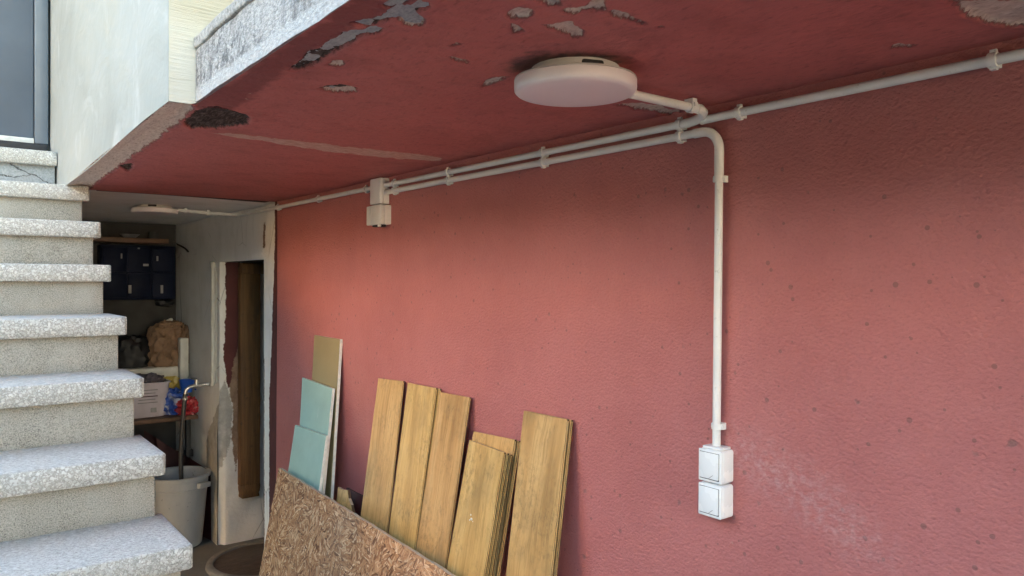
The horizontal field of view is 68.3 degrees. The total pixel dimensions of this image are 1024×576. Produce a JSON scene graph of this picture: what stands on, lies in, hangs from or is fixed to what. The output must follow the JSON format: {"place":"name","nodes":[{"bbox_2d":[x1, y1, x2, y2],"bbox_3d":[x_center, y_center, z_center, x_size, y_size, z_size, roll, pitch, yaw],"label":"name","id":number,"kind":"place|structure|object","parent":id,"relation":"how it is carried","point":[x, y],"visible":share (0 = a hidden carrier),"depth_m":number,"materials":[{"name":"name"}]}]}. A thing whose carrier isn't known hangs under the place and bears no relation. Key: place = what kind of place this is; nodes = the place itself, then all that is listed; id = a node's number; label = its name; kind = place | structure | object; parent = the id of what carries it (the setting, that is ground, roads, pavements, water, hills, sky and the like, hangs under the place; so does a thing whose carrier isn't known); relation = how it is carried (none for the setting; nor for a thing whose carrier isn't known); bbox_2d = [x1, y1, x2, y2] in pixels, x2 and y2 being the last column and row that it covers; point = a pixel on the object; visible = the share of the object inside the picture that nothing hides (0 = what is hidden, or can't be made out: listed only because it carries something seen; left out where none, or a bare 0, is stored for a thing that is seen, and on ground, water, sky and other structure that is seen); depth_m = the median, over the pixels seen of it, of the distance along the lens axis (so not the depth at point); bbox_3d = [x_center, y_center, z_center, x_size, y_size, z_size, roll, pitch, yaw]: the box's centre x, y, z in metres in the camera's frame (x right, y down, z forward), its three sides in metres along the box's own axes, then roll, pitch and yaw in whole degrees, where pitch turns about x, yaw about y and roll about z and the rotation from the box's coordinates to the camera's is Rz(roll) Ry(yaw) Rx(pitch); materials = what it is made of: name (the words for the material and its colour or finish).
{"place":"outdoors","nodes":[
{"label":"outdoors","id":0,"kind":"place"},
{"bbox_2d":[120,234,139,237],"bbox_3d":[-2.292,-0.311,4.530,0.110,0.022,0.110,0,1,-38],"label":"dish","id":1,"kind":"object","parent":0,"point":[130,235],"visible":0.88,"depth_m":4.50,"materials":[{"name":"plastic"}]},
{"bbox_2d":[149,232,157,238],"bbox_3d":[-2.188,-0.321,4.610,0.052,0.042,0.052,0,1,-38],"label":"tin","id":2,"kind":"object","parent":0,"point":[154,235],"visible":0.89,"depth_m":4.59,"materials":[{"name":"paint"}]},
{"bbox_2d":[180,537,263,575],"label":"ground","id":3,"kind":"structure","parent":0,"point":[205,550],"depth_m":4.00,"materials":[{"name":"concrete"}]},
{"bbox_2d":[0,147,192,575],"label":"staircase","id":4,"kind":"structure","parent":3,"relation":"on","point":[82,465],"depth_m":2.07,"materials":[{"name":"stone"}]},
{"bbox_2d":[88,221,175,449],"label":"passage back wall","id":5,"kind":"structure","parent":3,"relation":"on","point":[142,316],"depth_m":4.74,"materials":[{"name":"paint"}]},
{"bbox_2d":[93,237,168,244],"bbox_3d":[-2.403,-0.286,4.517,0.604,0.028,0.215,0,1,-38],"label":"shelf","id":6,"kind":"object","parent":5,"relation":"attached to","point":[124,240],"visible":0.56,"depth_m":4.51,"materials":[{"name":"brown wood"}]},
{"bbox_2d":[97,244,174,299],"bbox_3d":[-2.310,-0.095,4.657,0.422,0.332,0.117,0,1,-38],"label":"tool cabinet","id":7,"kind":"object","parent":5,"relation":"attached to","point":[142,272],"visible":0.91,"depth_m":4.61,"materials":[{"name":"blue plastic"}]},
{"bbox_2d":[155,299,174,306],"bbox_3d":[-2.177,0.093,4.737,0.116,0.056,0.107,0,1,-38],"label":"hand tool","id":8,"kind":"object","parent":7,"relation":"hanging from","point":[165,302],"visible":1,"depth_m":4.70,"materials":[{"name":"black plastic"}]},
{"bbox_2d":[82,190,274,224],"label":"passage ceiling","id":9,"kind":"structure","parent":5,"relation":"attached to","point":[102,206],"depth_m":3.63,"materials":[{"name":"white paint"}]},
{"bbox_2d":[130,204,177,214],"bbox_3d":[-1.706,-0.377,3.604,0.206,0.046,0.206,0,1,-38],"label":"ceiling lamp","id":10,"kind":"object","parent":9,"relation":"attached to","point":[149,209],"visible":0.95,"depth_m":3.54,"materials":[{"name":"plastic"}]},
{"bbox_2d":[134,414,197,458],"bbox_3d":[-2.276,1.072,4.322,0.823,0.660,0.355,0,1,-38],"label":"table","id":11,"kind":"object","parent":3,"relation":"on","point":[188,451],"visible":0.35,"depth_m":4.40,"materials":[{"name":"brown wood"}]},
{"bbox_2d":[134,372,170,418],"bbox_3d":[-2.127,0.617,4.377,0.258,0.250,0.179,0,1,-38],"label":"box","id":12,"kind":"object","parent":11,"relation":"on","point":[151,402],"visible":0.57,"depth_m":4.33,"materials":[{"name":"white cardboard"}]},
{"bbox_2d":[126,337,188,393],"bbox_3d":[-2.334,0.541,4.494,0.686,0.480,0.358,0,1,-38],"label":"small shelf unit","id":13,"kind":"object","parent":11,"relation":"on","point":[181,371],"visible":0.3,"depth_m":4.54,"materials":[{"name":"white wood"}]},
{"bbox_2d":[118,335,149,368],"bbox_3d":[-2.284,0.384,4.522,0.235,0.211,0.199,0,1,-38],"label":"black bag","id":14,"kind":"object","parent":13,"relation":"on","point":[133,351],"visible":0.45,"depth_m":4.46,"materials":[{"name":"plastic"}]},
{"bbox_2d":[146,318,188,366],"bbox_3d":[-2.106,0.348,4.600,0.250,0.331,0.201,0,1,-38],"label":"paper bag","id":15,"kind":"object","parent":13,"relation":"on","point":[163,336],"visible":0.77,"depth_m":4.54,"materials":[{"name":"brown paper"}]},
{"bbox_2d":[163,376,179,388],"bbox_3d":[-2.067,0.610,4.549,0.230,0.232,0.132,0,1,-38],"label":"yellow bag","id":16,"kind":"object","parent":11,"relation":"on","point":[174,382],"visible":0.17,"depth_m":4.53,"materials":[{"name":"yellow plastic"}]},
{"bbox_2d":[163,387,188,414],"bbox_3d":[-1.989,0.663,4.460,0.193,0.156,0.139,0,1,-22],"label":"detergent bag","id":17,"kind":"object","parent":11,"relation":"on","point":[174,396],"visible":0.52,"depth_m":4.41,"materials":[{"name":"blue plastic"}]},
{"bbox_2d":[179,379,195,392],"bbox_3d":[-1.925,0.580,4.479,0.090,0.075,0.098,0,1,26],"label":"blue cup","id":18,"kind":"object","parent":17,"relation":"on","point":[184,383],"visible":0.69,"depth_m":4.45,"materials":[{"name":"blue plastic"}]},
{"bbox_2d":[174,395,198,415],"bbox_3d":[-1.908,0.689,4.444,0.149,0.110,0.102,0,1,-38],"label":"red packet","id":19,"kind":"object","parent":11,"relation":"on","point":[192,407],"visible":0.81,"depth_m":4.42},
{"bbox_2d":[144,430,210,539],"bbox_3d":[-1.866,1.104,4.317,0.425,0.595,0.158,0,1,11],"label":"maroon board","id":20,"kind":"object","parent":3,"relation":"on","point":[172,457],"visible":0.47,"depth_m":4.32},
{"bbox_2d":[155,466,210,546],"bbox_3d":[-1.823,1.206,4.133,0.328,0.392,0.328,0,1,-38],"label":"bucket","id":21,"kind":"object","parent":3,"relation":"on","point":[180,504],"visible":0.73,"depth_m":4.04,"materials":[{"name":"grey plastic"}]},
{"bbox_2d":[176,201,276,544],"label":"passage wall","id":22,"kind":"structure","parent":3,"relation":"on","point":[227,244],"depth_m":4.16,"materials":[{"name":"white paint"}]},
{"bbox_2d":[173,242,188,251],"bbox_3d":[-2.045,-0.254,4.659,0.014,0.078,0.373,0,1,-36],"label":"cable","id":23,"kind":"object","parent":22,"relation":"attached to","point":[180,246],"visible":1,"depth_m":4.63,"materials":[{"name":"black plastic"}]},
{"bbox_2d":[208,261,216,386],"bbox_3d":[-1.650,0.199,4.178,0.042,0.699,0.086,0,1,-38],"label":"water pipe","id":24,"kind":"object","parent":22,"relation":"attached to","point":[213,373],"visible":1,"depth_m":4.16,"materials":[{"name":"white metal"}]},
{"bbox_2d":[184,376,208,393],"bbox_3d":[-1.742,0.538,4.175,0.141,0.108,0.029,0,1,-35],"label":"water tap","id":25,"kind":"object","parent":24,"relation":"attached to","point":[196,384],"visible":0.98,"depth_m":4.16,"materials":[{"name":"silver metal"}]},
{"bbox_2d":[179,394,187,479],"bbox_3d":[-1.798,0.909,4.133,0.047,0.657,0.038,0,1,-38],"label":"hose","id":26,"kind":"object","parent":25,"relation":"hanging from","point":[182,420],"visible":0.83,"depth_m":4.12,"materials":[{"name":"grey rubber"}]},
{"bbox_2d":[237,263,263,498],"bbox_3d":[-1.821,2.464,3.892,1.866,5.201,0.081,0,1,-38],"label":"wooden board","id":27,"kind":"object","parent":22,"relation":"attached to","point":[248,464],"visible":0.92,"depth_m":4.14,"materials":[{"name":"brown wood"}]},
{"bbox_2d":[205,540,263,575],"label":"round cover","id":28,"kind":"object","parent":3,"relation":"on","point":[244,559],"visible":0.56,"depth_m":3.86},
{"bbox_2d":[288,425,328,492],"bbox_3d":[-0.813,0.984,2.831,0.014,0.892,0.375,13,-7,-37],"label":"plasterboard","id":29,"kind":"object","parent":3,"relation":"on","point":[308,456],"visible":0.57,"depth_m":2.87,"materials":[{"name":"teal"}]},
{"bbox_2d":[300,378,334,493],"bbox_3d":[-0.793,0.896,2.873,0.013,1.067,0.424,11,-6,-37],"label":"plasterboard","id":30,"kind":"object","parent":3,"relation":"on","point":[317,405],"visible":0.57,"depth_m":2.92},
{"bbox_2d":[312,335,342,498],"bbox_3d":[-0.746,0.808,2.908,0.015,1.234,0.344,7,-4,-37],"label":"plasterboard","id":31,"kind":"object","parent":3,"relation":"on","point":[327,358],"visible":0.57,"depth_m":2.89,"materials":[{"name":"beige"}]},
{"bbox_2d":[336,487,354,512],"bbox_3d":[-0.424,1.071,2.316,0.010,0.740,0.844,16,-9,-37],"label":"wood scrap","id":32,"kind":"object","parent":3,"relation":"on","point":[344,499],"visible":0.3,"depth_m":2.63,"materials":[{"name":"wood"}]},
{"bbox_2d":[346,488,362,516],"bbox_3d":[-0.542,1.079,2.567,0.010,0.709,0.380,14,-8,-37],"label":"wood scrap","id":33,"kind":"object","parent":3,"relation":"on","point":[357,498],"visible":0.18,"depth_m":2.67,"materials":[{"name":"brown wood"}]},
{"bbox_2d":[259,468,455,575],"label":"strand board","id":34,"kind":"object","parent":3,"relation":"on","point":[312,531],"visible":1,"depth_m":2.56,"materials":[{"name":"brown wood"}]},
{"bbox_2d":[361,378,404,532],"bbox_3d":[-0.461,0.867,2.495,0.008,1.131,0.234,11,-6,-37],"label":"laminate plank","id":35,"kind":"object","parent":3,"relation":"on","point":[378,489],"visible":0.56,"depth_m":2.53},
{"bbox_2d":[389,383,437,550],"bbox_3d":[-0.352,0.868,2.343,0.008,1.134,0.176,11,-6,-37],"label":"laminate plank","id":36,"kind":"object","parent":3,"relation":"on","point":[417,426],"visible":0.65,"depth_m":2.36,"materials":[{"name":"brown laminate"}]},
{"bbox_2d":[419,389,440,523],"bbox_3d":[-0.340,0.869,2.340,0.008,1.132,0.176,11,-6,-37],"label":"laminate plank","id":37,"kind":"object","parent":3,"relation":"on","point":[437,398],"visible":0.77,"depth_m":2.31,"materials":[{"name":"brown laminate"}]},
{"bbox_2d":[416,392,470,568],"bbox_3d":[-0.253,0.874,2.220,0.012,1.127,0.204,11,-6,-37],"label":"laminate plank","id":38,"kind":"object","parent":3,"relation":"on","point":[441,491],"visible":1,"depth_m":2.23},
{"bbox_2d":[447,440,505,575],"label":"laminate plank","id":39,"kind":"object","parent":3,"relation":"on","point":[478,502],"visible":1,"depth_m":2.05,"materials":[{"name":"brown laminate"}]},
{"bbox_2d":[477,442,508,575],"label":"laminate plank","id":40,"kind":"object","parent":3,"relation":"on","point":[497,515],"visible":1,"depth_m":1.99,"materials":[{"name":"brown wood"}]},
{"bbox_2d":[472,431,516,575],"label":"laminate plank","id":41,"kind":"object","parent":3,"relation":"on","point":[506,445],"visible":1,"depth_m":2.03,"materials":[{"name":"brown laminate"}]},
{"bbox_2d":[483,444,511,575],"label":"laminate plank","id":42,"kind":"object","parent":3,"relation":"on","point":[500,515],"visible":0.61,"depth_m":1.99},
{"bbox_2d":[496,440,519,575],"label":"laminate plank","id":43,"kind":"object","parent":3,"relation":"on","point":[507,514],"visible":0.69,"depth_m":2.00,"materials":[{"name":"brown laminate"}]},
{"bbox_2d":[506,411,568,575],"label":"laminate plank","id":44,"kind":"object","parent":3,"relation":"on","point":[537,498],"visible":1,"depth_m":1.88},
{"bbox_2d":[529,411,572,575],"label":"laminate plank","id":45,"kind":"object","parent":3,"relation":"on","point":[561,514],"visible":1,"depth_m":1.82,"materials":[{"name":"brown laminate"}]},
{"bbox_2d":[276,37,1023,575],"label":"house wall","id":46,"kind":"structure","parent":3,"relation":"on","point":[872,339],"depth_m":1.47,"materials":[{"name":"red paint"}]},
{"bbox_2d":[175,185,369,216],"bbox_3d":[-1.063,-0.364,3.147,0.342,0.038,1.521,0,1,-38],"label":"conduit","id":47,"kind":"object","parent":46,"relation":"attached to","point":[319,199],"visible":0.97,"depth_m":3.29,"materials":[{"name":"grey plastic"}]},
{"bbox_2d":[367,204,390,226],"bbox_3d":[-0.461,-0.247,2.612,0.050,0.076,0.107,0,1,-38],"label":"junction box","id":48,"kind":"object","parent":46,"relation":"attached to","point":[379,215],"depth_m":2.58,"materials":[{"name":"grey plastic"}]},
{"bbox_2d":[370,177,388,204],"bbox_3d":[-0.456,-0.333,2.612,0.042,0.090,0.076,0,1,-38],"label":"junction box","id":49,"kind":"object","parent":46,"relation":"attached to","point":[377,195],"visible":0.88,"depth_m":2.58,"materials":[{"name":"grey plastic"}]},
{"bbox_2d":[383,91,707,187],"bbox_3d":[-0.128,-0.351,1.951,0.320,0.041,1.380,0,1,-38],"label":"conduit","id":50,"kind":"object","parent":46,"relation":"attached to","point":[690,105],"visible":0.98,"depth_m":1.71,"materials":[{"name":"grey plastic"}]},
{"bbox_2d":[68,0,1023,202],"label":"balcony slab","id":51,"kind":"structure","parent":46,"relation":"on","point":[296,98],"depth_m":1.29,"materials":[{"name":"red paint"}]},
{"bbox_2d":[47,0,233,184],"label":"porch wall","id":52,"kind":"structure","parent":51,"relation":"on","point":[119,70],"depth_m":2.07,"materials":[{"name":"white paint"}]},
{"bbox_2d":[514,57,636,106],"bbox_3d":[0.107,-0.348,1.273,0.206,0.046,0.206,0,1,-38],"label":"ceiling lamp","id":53,"kind":"object","parent":51,"relation":"attached to","point":[575,81],"visible":1,"depth_m":1.22,"materials":[{"name":"plastic"}]},
{"bbox_2d":[383,127,727,445],"bbox_3d":[-0.008,-0.009,2.036,0.027,0.653,1.399,0,1,-38],"label":"conduit","id":54,"kind":"object","parent":46,"relation":"attached to","point":[679,136],"visible":1,"depth_m":1.49,"materials":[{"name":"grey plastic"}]},
{"bbox_2d":[698,481,732,519],"bbox_3d":[0.402,0.418,1.494,0.048,0.065,0.056,0,1,-38],"label":"light switch","id":55,"kind":"object","parent":46,"relation":"attached to","point":[715,501],"visible":0.95,"depth_m":1.48,"materials":[{"name":"white plastic"}]},
{"bbox_2d":[699,447,732,484],"bbox_3d":[0.402,0.350,1.493,0.048,0.065,0.056,0,1,-38],"label":"light switch","id":56,"kind":"object","parent":46,"relation":"attached to","point":[715,466],"visible":0.95,"depth_m":1.47,"materials":[{"name":"white plastic"}]},
{"bbox_2d":[703,443,730,450],"bbox_3d":[0.405,0.315,1.495,0.033,0.005,0.044,0,1,-38],"label":"switch gland","id":57,"kind":"object","parent":56,"relation":"on","point":[719,448],"visible":0.84,"depth_m":1.49,"materials":[{"name":"white plastic"}]},
{"bbox_2d":[699,48,1023,124],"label":"conduit","id":58,"kind":"object","parent":46,"relation":"attached to","point":[993,60],"visible":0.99,"depth_m":1.23,"materials":[{"name":"grey plastic"}]},
{"bbox_3d":[-2.896,-1.388,2.941,1.804,5.600,0.580,0,1,-38],"label":"entrance wall","id":59,"kind":"object","parent":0,"visible":0},
{"bbox_2d":[0,0,47,150],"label":"house door","id":60,"kind":"structure","parent":59,"relation":"attached to","point":[23,74],"depth_m":3.21,"materials":[{"name":"grey metal"}]}
]}

